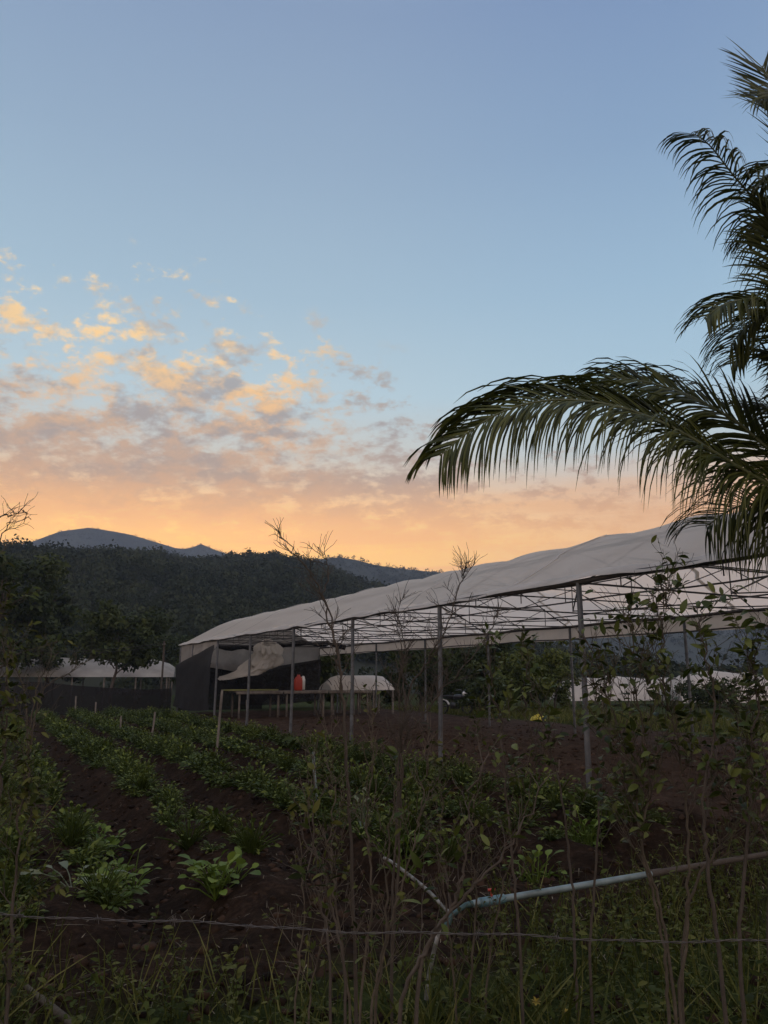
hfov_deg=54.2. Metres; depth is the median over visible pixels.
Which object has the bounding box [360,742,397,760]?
crop plant
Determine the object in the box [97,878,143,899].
crop plant
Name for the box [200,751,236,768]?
crop plant
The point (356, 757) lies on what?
crop plant
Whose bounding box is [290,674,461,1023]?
twiggy shrub
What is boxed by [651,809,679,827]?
crop plant
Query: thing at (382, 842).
crop plant
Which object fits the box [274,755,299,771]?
crop plant
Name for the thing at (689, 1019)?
grass tuft
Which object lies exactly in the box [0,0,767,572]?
sky
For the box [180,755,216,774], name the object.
crop plant
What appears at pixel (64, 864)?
leafy vegetable
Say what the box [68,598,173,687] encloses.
tree
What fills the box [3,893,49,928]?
crop plant
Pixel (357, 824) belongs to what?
crop plant
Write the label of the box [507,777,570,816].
crop plant
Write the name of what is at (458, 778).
crop plant
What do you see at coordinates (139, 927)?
soil clods
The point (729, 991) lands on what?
grass tuft
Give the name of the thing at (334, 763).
crop plant
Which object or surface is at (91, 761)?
crop plant
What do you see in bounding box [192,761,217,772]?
crop plant
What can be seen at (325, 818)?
crop plant
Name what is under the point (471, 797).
crop plant
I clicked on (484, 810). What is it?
crop plant
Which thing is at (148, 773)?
crop plant
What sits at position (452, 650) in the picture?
tree
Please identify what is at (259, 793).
crop plant
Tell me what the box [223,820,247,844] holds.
crop plant
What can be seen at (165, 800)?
crop plant
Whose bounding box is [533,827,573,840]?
crop plant
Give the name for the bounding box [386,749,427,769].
crop plant
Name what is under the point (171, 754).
crop plant
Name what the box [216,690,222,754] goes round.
stake
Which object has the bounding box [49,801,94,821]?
crop plant
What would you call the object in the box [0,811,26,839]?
crop plant
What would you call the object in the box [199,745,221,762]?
crop plant
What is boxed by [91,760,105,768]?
crop plant
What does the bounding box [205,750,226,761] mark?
crop plant
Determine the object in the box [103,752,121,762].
crop plant
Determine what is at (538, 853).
leafy vegetable
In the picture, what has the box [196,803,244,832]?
crop plant
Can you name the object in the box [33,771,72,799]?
crop plant
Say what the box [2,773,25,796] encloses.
crop plant
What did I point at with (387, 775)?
crop plant
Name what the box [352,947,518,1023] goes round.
grass tuft
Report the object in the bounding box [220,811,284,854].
crop plant
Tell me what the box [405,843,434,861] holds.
crop plant
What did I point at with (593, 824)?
leafy vegetable
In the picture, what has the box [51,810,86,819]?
crop plant
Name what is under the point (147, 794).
crop plant
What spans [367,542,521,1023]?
bare sapling
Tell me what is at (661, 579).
citrus sapling
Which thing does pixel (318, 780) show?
crop plant
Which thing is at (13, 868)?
crop plant
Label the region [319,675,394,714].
tent
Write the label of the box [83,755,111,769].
crop plant
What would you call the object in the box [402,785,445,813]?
crop plant
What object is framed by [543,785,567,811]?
crop plant
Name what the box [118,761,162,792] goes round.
crop plant
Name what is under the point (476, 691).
bush
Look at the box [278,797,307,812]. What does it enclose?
crop plant
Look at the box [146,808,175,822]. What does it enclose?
crop plant
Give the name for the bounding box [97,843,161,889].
leafy vegetable
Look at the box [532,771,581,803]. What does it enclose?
crop plant
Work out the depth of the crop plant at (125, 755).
11.71 m
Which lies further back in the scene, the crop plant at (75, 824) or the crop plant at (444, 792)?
the crop plant at (444, 792)
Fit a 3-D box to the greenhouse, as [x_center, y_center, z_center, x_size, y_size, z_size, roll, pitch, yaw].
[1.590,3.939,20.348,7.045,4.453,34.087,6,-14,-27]
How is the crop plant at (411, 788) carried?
on the ground at (246, 902)
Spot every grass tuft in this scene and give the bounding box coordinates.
[0,918,109,1023]
[302,957,413,1023]
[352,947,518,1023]
[372,891,634,1023]
[460,942,664,1023]
[552,940,767,1023]
[626,928,767,1023]
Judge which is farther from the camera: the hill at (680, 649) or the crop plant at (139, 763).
the hill at (680, 649)
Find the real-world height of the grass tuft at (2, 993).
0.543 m
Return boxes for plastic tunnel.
[0,658,175,688]
[550,676,708,706]
[660,671,767,707]
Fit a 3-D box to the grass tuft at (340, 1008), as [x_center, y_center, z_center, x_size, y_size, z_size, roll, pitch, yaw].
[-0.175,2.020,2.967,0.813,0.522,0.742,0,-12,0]
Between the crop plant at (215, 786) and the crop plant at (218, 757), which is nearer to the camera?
the crop plant at (215, 786)
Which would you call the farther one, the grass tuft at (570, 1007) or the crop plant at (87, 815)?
the crop plant at (87, 815)
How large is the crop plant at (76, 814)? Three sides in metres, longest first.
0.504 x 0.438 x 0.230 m
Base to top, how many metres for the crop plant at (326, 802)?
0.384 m
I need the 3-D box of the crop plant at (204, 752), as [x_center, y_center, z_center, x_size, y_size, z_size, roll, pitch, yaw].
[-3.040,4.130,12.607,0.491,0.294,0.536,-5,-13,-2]
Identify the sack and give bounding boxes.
[530,714,545,720]
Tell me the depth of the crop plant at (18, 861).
5.93 m
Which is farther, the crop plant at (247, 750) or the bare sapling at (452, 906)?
the crop plant at (247, 750)
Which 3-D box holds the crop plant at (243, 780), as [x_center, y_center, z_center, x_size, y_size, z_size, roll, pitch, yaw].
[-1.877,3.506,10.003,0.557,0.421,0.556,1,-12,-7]
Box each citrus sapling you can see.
[474,622,634,1023]
[566,535,767,1023]
[667,580,767,1023]
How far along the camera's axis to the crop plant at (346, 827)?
7.12 m
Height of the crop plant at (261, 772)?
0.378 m
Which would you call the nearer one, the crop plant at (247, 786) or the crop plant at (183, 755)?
the crop plant at (247, 786)
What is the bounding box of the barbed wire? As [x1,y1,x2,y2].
[0,911,767,945]
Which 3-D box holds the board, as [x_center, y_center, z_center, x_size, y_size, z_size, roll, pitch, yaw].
[-5.167,6.865,28.926,2.100,0.040,0.600,6,-14,-27]
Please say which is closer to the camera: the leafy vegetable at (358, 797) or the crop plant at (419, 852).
the crop plant at (419, 852)
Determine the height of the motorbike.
1.040 m
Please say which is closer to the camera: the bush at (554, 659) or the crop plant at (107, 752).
the crop plant at (107, 752)
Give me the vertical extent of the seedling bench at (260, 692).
1.122 m
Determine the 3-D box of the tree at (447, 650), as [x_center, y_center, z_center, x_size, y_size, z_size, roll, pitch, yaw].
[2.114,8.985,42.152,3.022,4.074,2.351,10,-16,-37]
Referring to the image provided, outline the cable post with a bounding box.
[160,641,165,688]
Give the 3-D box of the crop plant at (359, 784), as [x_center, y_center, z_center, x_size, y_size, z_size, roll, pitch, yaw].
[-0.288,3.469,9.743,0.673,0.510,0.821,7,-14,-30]
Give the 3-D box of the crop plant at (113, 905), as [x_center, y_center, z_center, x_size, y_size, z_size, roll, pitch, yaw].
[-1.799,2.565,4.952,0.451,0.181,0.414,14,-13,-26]
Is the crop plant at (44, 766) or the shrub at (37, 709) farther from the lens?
the crop plant at (44, 766)
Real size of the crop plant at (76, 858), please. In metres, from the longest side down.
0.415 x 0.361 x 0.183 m
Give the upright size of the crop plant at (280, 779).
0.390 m
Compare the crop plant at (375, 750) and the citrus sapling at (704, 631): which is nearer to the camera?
the citrus sapling at (704, 631)
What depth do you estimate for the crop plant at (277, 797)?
8.46 m
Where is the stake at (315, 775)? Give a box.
[312,752,317,799]
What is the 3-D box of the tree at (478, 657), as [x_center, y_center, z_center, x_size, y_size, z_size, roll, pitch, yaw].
[5.348,8.064,37.139,3.419,3.762,3.401,0,-12,0]
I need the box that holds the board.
[223,689,278,690]
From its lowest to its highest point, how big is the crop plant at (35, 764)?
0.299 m
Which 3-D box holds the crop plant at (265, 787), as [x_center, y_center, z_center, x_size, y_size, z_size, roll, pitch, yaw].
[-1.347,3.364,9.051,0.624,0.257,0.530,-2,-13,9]
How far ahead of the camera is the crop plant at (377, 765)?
12.18 m
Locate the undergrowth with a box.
[0,732,767,1023]
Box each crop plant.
[0,753,15,766]
[0,758,16,777]
[0,773,22,804]
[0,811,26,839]
[0,815,64,864]
[0,816,29,836]
[0,823,30,857]
[0,855,59,898]
[0,856,36,910]
[0,858,35,874]
[0,860,65,898]
[0,861,38,877]
[0,901,24,925]
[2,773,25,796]
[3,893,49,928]
[26,755,49,769]
[26,764,73,788]
[30,761,71,785]
[31,752,66,776]
[32,769,53,780]
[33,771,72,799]
[36,802,103,848]
[37,788,62,804]
[47,804,113,836]
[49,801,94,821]
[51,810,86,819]
[53,844,97,867]
[55,818,87,830]
[59,811,96,833]
[59,837,117,867]
[66,858,130,902]
[71,855,113,884]
[73,739,104,761]
[75,837,93,849]
[77,748,113,765]
[78,883,143,912]
[80,751,96,764]
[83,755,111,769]
[86,731,119,755]
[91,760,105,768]
[93,738,125,762]
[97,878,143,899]
[103,748,139,776]
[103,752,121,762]
[106,747,142,768]
[106,761,117,771]
[109,774,146,790]
[111,744,142,765]
[111,772,132,787]
[114,762,143,780]
[116,750,137,771]
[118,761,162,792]
[122,788,143,796]
[128,756,154,770]
[132,755,162,777]
[133,765,163,785]
[138,788,155,796]
[140,773,164,788]
[144,734,180,755]
[146,794,163,805]
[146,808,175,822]
[150,781,175,796]
[151,783,188,799]
[152,797,187,816]
[154,788,190,805]
[154,808,217,849]
[155,804,191,830]
[157,783,184,796]
[160,745,182,764]
[160,789,187,805]
[163,735,195,763]
[170,743,202,763]
[179,803,203,818]
[180,753,206,768]
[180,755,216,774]
[187,805,242,831]
[192,749,213,760]
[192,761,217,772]
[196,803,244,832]
[197,764,224,780]
[197,766,214,777]
[197,770,228,786]
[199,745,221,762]
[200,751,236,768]
[201,840,225,852]
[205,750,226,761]
[207,771,234,789]
[209,760,232,770]
[213,773,235,792]
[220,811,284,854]
[221,759,262,788]
[222,767,253,786]
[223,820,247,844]
[224,764,236,772]
[230,776,264,792]
[233,739,255,754]
[237,744,255,755]
[242,771,280,793]
[243,749,265,758]
[243,761,283,786]
[250,739,274,751]
[250,764,271,781]
[252,778,293,798]
[252,787,276,802]
[255,753,269,765]
[263,779,295,809]
[264,768,304,792]
[264,779,298,802]
[265,745,286,757]
[266,747,300,765]
[266,755,278,762]
[273,784,306,810]
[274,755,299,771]
[276,749,299,767]
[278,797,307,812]
[288,761,316,779]
[288,789,331,822]
[291,779,322,807]
[292,758,329,777]
[293,801,340,822]
[295,755,309,767]
[296,747,336,765]
[299,762,324,778]
[307,741,328,753]
[311,807,332,825]
[312,782,353,816]
[315,749,349,773]
[316,730,340,748]
[316,769,338,781]
[321,741,342,756]
[324,767,344,787]
[326,758,367,786]
[328,809,360,829]
[331,765,350,776]
[332,791,385,820]
[333,745,352,762]
[336,733,370,754]
[336,760,389,801]
[339,792,390,824]
[342,745,372,762]
[347,817,379,838]
[350,767,394,797]
[352,805,434,874]
[353,772,391,791]
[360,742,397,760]
[364,756,389,768]
[365,794,455,843]
[368,801,393,829]
[375,768,396,786]
[375,789,395,800]
[376,750,394,764]
[378,794,438,839]
[384,750,407,766]
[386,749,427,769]
[386,762,411,773]
[387,757,443,796]
[387,772,418,803]
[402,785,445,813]
[404,749,435,776]
[404,763,444,778]
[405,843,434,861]
[408,771,456,803]
[412,819,479,864]
[423,794,462,817]
[424,749,466,777]
[433,766,456,781]
[439,753,477,779]
[442,781,494,810]
[444,764,476,786]
[446,787,484,816]
[447,806,461,818]
[453,757,477,779]
[457,797,503,822]
[460,765,502,791]
[481,811,536,833]
[488,782,556,830]
[490,770,537,795]
[500,763,566,794]
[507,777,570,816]
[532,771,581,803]
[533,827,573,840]
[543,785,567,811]
[546,824,571,838]
[556,777,622,820]
[569,787,624,812]
[573,791,611,817]
[586,796,621,823]
[605,783,666,821]
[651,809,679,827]
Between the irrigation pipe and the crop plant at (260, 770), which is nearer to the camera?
the irrigation pipe
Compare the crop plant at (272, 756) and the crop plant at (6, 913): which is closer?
the crop plant at (6, 913)
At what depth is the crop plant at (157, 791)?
9.21 m
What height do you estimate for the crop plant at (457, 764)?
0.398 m
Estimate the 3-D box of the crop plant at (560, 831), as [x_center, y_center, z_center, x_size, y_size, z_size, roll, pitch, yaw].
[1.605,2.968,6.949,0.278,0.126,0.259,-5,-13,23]
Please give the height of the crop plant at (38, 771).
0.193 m
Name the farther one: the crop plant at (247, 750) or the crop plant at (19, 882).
the crop plant at (247, 750)
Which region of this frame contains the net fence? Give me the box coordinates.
[0,682,172,715]
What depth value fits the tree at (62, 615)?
49.23 m
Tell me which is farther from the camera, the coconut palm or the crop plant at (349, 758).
the crop plant at (349, 758)
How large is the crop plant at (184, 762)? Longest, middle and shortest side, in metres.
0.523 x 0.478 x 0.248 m
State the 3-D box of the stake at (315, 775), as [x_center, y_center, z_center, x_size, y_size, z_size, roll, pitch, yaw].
[-0.750,3.065,8.301,0.111,0.783,0.032,0,-12,0]
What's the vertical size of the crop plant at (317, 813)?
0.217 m
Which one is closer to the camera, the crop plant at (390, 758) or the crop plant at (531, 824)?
the crop plant at (531, 824)
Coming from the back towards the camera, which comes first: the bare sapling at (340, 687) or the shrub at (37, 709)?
the shrub at (37, 709)
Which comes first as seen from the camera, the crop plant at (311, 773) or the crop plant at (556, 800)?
the crop plant at (556, 800)
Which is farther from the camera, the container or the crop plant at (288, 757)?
the container
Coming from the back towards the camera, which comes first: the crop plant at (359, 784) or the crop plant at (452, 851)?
the crop plant at (359, 784)
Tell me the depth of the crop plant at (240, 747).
14.16 m
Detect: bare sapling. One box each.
[0,493,37,552]
[265,517,364,1023]
[270,724,349,1023]
[355,739,416,1023]
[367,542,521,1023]
[397,710,559,1023]
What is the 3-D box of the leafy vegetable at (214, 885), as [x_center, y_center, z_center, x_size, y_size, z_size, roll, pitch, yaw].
[-1.234,2.649,5.490,0.572,0.318,0.647,11,-16,-40]
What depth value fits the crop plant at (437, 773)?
10.41 m
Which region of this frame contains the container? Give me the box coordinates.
[294,672,304,690]
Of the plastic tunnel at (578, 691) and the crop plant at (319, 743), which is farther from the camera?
the plastic tunnel at (578, 691)
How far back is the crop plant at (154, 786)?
9.79 m
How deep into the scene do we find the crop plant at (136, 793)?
9.21 m
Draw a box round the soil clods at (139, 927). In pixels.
[0,727,767,1023]
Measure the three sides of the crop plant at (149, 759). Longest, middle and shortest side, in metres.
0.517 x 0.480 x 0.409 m
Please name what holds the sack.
on the ground at (246, 902)
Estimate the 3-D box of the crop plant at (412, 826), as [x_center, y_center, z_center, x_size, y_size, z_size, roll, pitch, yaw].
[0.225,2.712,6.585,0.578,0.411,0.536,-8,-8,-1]
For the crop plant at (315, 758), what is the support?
on the ground at (246, 902)
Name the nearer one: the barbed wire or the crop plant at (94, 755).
the barbed wire
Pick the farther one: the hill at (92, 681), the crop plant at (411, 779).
the hill at (92, 681)
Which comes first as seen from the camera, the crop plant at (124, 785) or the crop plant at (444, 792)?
the crop plant at (444, 792)
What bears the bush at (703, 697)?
on the ground at (246, 902)
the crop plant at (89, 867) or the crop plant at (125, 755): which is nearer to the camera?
the crop plant at (89, 867)
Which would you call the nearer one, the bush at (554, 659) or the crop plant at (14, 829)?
the crop plant at (14, 829)
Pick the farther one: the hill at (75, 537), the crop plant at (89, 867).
the hill at (75, 537)
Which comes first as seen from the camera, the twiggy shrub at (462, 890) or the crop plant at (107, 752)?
the twiggy shrub at (462, 890)
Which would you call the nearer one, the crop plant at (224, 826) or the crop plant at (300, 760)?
the crop plant at (224, 826)
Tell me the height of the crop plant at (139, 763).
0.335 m
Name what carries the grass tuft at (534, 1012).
on the ground at (246, 902)
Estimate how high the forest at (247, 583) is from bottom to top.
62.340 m
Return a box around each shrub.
[0,562,105,1023]
[0,621,109,802]
[261,728,360,1023]
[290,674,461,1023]
[413,684,550,1023]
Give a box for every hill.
[0,571,467,694]
[22,528,226,557]
[314,557,767,668]
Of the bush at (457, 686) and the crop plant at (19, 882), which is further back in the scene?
the bush at (457, 686)
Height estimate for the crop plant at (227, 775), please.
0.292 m
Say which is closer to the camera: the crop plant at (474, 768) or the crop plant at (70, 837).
the crop plant at (70, 837)
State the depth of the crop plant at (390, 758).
12.21 m
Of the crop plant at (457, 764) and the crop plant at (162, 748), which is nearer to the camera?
the crop plant at (457, 764)
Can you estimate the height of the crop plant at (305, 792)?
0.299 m
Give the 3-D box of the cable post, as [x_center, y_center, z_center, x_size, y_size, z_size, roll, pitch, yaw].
[-9.964,7.487,33.678,0.097,3.350,0.501,8,-15,-33]
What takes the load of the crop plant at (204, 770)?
on the ground at (246, 902)
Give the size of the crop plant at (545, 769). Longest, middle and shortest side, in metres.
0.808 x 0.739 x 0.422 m
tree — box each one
[0,550,70,670]
[1,582,84,683]
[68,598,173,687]
[147,624,194,688]
[320,654,354,679]
[378,649,430,704]
[394,648,448,703]
[414,648,469,704]
[423,647,469,701]
[455,643,525,707]
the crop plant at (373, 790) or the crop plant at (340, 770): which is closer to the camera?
the crop plant at (373, 790)
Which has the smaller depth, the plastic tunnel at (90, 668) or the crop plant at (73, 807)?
the crop plant at (73, 807)
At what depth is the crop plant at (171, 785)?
8.99 m
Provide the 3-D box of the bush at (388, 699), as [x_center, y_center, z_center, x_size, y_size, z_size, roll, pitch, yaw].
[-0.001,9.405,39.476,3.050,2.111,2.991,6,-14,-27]
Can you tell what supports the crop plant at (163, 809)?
on the ground at (246, 902)
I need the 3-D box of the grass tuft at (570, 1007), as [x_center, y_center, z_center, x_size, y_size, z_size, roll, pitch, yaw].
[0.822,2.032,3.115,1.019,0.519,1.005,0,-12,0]
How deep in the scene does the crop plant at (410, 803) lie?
6.67 m
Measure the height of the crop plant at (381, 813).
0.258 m
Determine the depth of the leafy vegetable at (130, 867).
5.53 m
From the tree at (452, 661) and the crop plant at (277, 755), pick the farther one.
the tree at (452, 661)
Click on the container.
(299, 682)
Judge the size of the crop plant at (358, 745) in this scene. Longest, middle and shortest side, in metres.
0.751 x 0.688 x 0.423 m
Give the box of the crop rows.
[0,704,337,761]
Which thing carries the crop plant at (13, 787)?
on the ground at (246, 902)
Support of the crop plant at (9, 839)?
on the ground at (246, 902)
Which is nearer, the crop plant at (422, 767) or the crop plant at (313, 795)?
the crop plant at (313, 795)
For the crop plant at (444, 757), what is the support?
on the ground at (246, 902)
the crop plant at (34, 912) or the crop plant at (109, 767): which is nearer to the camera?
the crop plant at (34, 912)
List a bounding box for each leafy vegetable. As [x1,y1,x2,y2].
[20,861,132,886]
[73,857,150,903]
[83,823,133,857]
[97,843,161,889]
[177,847,260,900]
[332,787,388,827]
[367,830,437,882]
[502,845,566,883]
[555,805,612,846]
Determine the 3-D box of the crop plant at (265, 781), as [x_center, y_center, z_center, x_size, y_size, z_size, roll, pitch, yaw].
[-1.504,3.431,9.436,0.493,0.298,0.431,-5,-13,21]
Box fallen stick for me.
[23,984,71,1023]
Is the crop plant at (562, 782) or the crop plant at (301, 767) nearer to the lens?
the crop plant at (562, 782)
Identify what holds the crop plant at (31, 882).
on the ground at (246, 902)
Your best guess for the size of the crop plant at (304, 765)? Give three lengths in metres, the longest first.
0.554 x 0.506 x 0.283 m
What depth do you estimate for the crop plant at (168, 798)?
8.55 m
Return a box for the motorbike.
[443,689,472,714]
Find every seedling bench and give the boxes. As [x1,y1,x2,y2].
[228,691,282,718]
[276,690,327,716]
[322,690,371,716]
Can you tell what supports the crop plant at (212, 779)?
on the ground at (246, 902)
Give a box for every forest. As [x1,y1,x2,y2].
[0,534,767,694]
[23,527,223,556]
[313,554,767,666]
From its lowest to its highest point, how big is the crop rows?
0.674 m
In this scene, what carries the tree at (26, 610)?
on the ground at (246, 902)
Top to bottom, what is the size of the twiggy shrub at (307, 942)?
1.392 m
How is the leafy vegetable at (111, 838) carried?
on the ground at (246, 902)
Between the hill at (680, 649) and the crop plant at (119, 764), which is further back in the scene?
the hill at (680, 649)
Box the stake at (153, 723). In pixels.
[151,712,155,735]
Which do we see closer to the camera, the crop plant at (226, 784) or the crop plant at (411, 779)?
the crop plant at (411, 779)
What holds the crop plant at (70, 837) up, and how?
on the ground at (246, 902)
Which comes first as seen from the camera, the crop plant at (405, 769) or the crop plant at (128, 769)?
the crop plant at (128, 769)
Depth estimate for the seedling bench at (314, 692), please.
29.76 m
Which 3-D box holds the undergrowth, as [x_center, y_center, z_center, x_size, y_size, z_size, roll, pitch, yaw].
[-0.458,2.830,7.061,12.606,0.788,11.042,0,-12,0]
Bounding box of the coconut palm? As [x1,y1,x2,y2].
[404,37,767,593]
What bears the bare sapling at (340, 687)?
on the ground at (246, 902)
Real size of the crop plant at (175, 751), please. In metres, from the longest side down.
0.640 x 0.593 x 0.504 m
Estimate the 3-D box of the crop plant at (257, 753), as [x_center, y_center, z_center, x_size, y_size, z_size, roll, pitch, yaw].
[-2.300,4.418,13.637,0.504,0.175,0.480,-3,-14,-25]
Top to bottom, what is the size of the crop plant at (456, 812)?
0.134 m
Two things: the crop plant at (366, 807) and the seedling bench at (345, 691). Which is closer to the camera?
the crop plant at (366, 807)
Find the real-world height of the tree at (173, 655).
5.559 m
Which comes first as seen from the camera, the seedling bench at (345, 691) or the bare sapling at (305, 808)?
the bare sapling at (305, 808)
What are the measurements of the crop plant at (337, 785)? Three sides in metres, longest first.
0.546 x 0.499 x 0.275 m
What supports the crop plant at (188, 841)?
on the ground at (246, 902)
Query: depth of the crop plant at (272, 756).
12.97 m
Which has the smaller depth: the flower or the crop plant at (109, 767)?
the flower
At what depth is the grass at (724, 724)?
3.82 m
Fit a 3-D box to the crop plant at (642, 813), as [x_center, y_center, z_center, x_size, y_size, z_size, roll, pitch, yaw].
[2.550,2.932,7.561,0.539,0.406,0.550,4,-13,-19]
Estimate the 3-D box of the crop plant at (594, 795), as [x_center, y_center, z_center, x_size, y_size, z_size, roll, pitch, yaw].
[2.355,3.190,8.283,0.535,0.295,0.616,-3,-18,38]
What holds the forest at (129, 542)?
on the hill at (75, 537)
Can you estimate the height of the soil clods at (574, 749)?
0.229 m
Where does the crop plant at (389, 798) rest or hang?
on the ground at (246, 902)
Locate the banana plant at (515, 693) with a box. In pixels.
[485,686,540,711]
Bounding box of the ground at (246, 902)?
[0,694,767,1023]
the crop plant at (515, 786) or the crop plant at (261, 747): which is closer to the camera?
the crop plant at (515, 786)
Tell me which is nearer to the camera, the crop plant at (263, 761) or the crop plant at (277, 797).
the crop plant at (277, 797)
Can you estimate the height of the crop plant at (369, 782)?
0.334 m
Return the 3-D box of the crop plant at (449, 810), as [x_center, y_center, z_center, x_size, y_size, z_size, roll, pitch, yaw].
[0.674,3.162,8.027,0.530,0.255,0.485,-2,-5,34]
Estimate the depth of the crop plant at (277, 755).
12.34 m
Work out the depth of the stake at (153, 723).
16.71 m
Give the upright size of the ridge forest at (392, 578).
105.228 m
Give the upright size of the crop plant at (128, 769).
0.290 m
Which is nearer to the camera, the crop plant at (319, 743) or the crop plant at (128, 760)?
the crop plant at (128, 760)
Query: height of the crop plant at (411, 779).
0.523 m
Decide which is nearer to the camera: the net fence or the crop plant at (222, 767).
the crop plant at (222, 767)
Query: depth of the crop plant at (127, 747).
12.05 m
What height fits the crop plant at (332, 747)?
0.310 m
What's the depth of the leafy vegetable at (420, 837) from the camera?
5.83 m
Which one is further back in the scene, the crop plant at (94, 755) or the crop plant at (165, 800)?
the crop plant at (94, 755)
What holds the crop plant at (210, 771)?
on the ground at (246, 902)
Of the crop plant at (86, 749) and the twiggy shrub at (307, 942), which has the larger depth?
the crop plant at (86, 749)
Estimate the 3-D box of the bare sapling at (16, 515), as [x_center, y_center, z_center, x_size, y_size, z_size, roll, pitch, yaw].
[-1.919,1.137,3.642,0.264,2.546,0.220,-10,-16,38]
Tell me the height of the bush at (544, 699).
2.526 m
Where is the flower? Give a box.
[532,997,540,1023]
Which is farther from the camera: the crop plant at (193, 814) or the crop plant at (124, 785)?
the crop plant at (124, 785)
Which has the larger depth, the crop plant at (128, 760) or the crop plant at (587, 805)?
the crop plant at (128, 760)
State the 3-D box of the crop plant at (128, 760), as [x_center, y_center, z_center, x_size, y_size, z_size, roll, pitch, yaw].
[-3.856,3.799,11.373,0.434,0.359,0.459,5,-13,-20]
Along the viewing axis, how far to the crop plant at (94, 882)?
5.04 m
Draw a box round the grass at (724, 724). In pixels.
[0,703,767,1023]
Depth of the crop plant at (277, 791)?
8.78 m
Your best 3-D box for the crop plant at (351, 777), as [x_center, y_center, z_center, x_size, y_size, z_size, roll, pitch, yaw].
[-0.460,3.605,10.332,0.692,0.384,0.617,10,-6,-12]
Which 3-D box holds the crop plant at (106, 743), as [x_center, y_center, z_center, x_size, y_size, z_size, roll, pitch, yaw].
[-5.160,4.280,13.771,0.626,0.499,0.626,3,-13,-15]
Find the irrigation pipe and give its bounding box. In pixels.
[383,851,767,1000]
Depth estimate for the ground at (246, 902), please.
6.02 m
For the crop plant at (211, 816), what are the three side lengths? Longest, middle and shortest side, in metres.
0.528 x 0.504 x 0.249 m
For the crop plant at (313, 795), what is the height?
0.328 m
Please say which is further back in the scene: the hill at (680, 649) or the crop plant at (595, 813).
the hill at (680, 649)
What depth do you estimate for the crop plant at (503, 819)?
7.05 m
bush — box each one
[306,674,346,704]
[355,671,412,706]
[413,661,468,702]
[455,667,508,716]
[494,650,569,710]
[505,677,548,707]
[521,640,580,709]
[665,676,741,713]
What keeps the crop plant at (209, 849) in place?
on the ground at (246, 902)
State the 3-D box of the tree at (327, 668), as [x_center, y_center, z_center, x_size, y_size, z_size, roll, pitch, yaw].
[-3.366,8.427,39.034,3.049,3.834,3.493,-9,-15,34]
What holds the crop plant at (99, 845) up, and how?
on the ground at (246, 902)
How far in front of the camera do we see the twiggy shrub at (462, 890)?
3.35 m
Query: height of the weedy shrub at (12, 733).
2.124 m
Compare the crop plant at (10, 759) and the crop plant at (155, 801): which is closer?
the crop plant at (155, 801)
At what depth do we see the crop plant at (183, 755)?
12.85 m
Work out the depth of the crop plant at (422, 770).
10.85 m
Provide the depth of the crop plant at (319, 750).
14.39 m
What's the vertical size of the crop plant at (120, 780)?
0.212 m
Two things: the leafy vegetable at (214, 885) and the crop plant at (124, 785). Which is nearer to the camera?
the leafy vegetable at (214, 885)
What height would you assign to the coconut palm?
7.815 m
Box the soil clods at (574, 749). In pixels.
[221,715,767,818]
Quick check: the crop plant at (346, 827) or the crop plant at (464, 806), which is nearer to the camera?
the crop plant at (346, 827)
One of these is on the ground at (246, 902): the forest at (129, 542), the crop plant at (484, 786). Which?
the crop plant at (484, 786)
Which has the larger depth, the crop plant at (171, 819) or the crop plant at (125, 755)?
the crop plant at (125, 755)
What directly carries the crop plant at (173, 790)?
on the ground at (246, 902)
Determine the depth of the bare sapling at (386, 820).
2.67 m
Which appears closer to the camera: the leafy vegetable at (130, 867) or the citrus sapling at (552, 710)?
the citrus sapling at (552, 710)
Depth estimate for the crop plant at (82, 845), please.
6.82 m
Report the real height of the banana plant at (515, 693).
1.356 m
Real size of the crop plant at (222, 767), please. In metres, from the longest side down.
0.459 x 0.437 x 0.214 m
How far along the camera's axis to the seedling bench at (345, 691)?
30.50 m
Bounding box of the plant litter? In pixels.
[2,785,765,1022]
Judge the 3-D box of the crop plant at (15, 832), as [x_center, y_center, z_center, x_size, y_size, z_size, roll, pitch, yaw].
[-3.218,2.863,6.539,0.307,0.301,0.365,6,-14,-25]
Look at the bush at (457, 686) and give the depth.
39.74 m
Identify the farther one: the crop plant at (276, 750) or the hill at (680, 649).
the hill at (680, 649)
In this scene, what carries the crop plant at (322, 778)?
on the ground at (246, 902)
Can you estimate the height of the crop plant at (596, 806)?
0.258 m
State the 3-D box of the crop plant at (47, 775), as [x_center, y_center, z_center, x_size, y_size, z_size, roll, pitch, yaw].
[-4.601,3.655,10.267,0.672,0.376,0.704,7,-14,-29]
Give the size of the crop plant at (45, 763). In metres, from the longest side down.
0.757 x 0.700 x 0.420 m
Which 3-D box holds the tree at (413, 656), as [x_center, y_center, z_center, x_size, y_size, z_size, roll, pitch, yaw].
[1.054,8.152,38.117,2.719,3.981,2.749,0,-12,0]
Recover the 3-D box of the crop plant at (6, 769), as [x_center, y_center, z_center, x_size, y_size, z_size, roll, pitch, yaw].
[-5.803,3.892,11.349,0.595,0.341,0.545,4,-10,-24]
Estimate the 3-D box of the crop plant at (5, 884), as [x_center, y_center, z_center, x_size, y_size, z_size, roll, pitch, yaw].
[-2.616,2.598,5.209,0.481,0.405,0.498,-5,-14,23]
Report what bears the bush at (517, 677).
on the ground at (246, 902)
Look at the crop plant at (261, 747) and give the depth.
14.16 m
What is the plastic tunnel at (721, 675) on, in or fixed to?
on the ground at (246, 902)
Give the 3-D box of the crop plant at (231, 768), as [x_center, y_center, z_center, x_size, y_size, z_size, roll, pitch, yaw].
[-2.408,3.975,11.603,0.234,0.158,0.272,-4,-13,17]
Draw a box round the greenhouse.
[173,509,767,788]
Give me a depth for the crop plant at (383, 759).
12.53 m

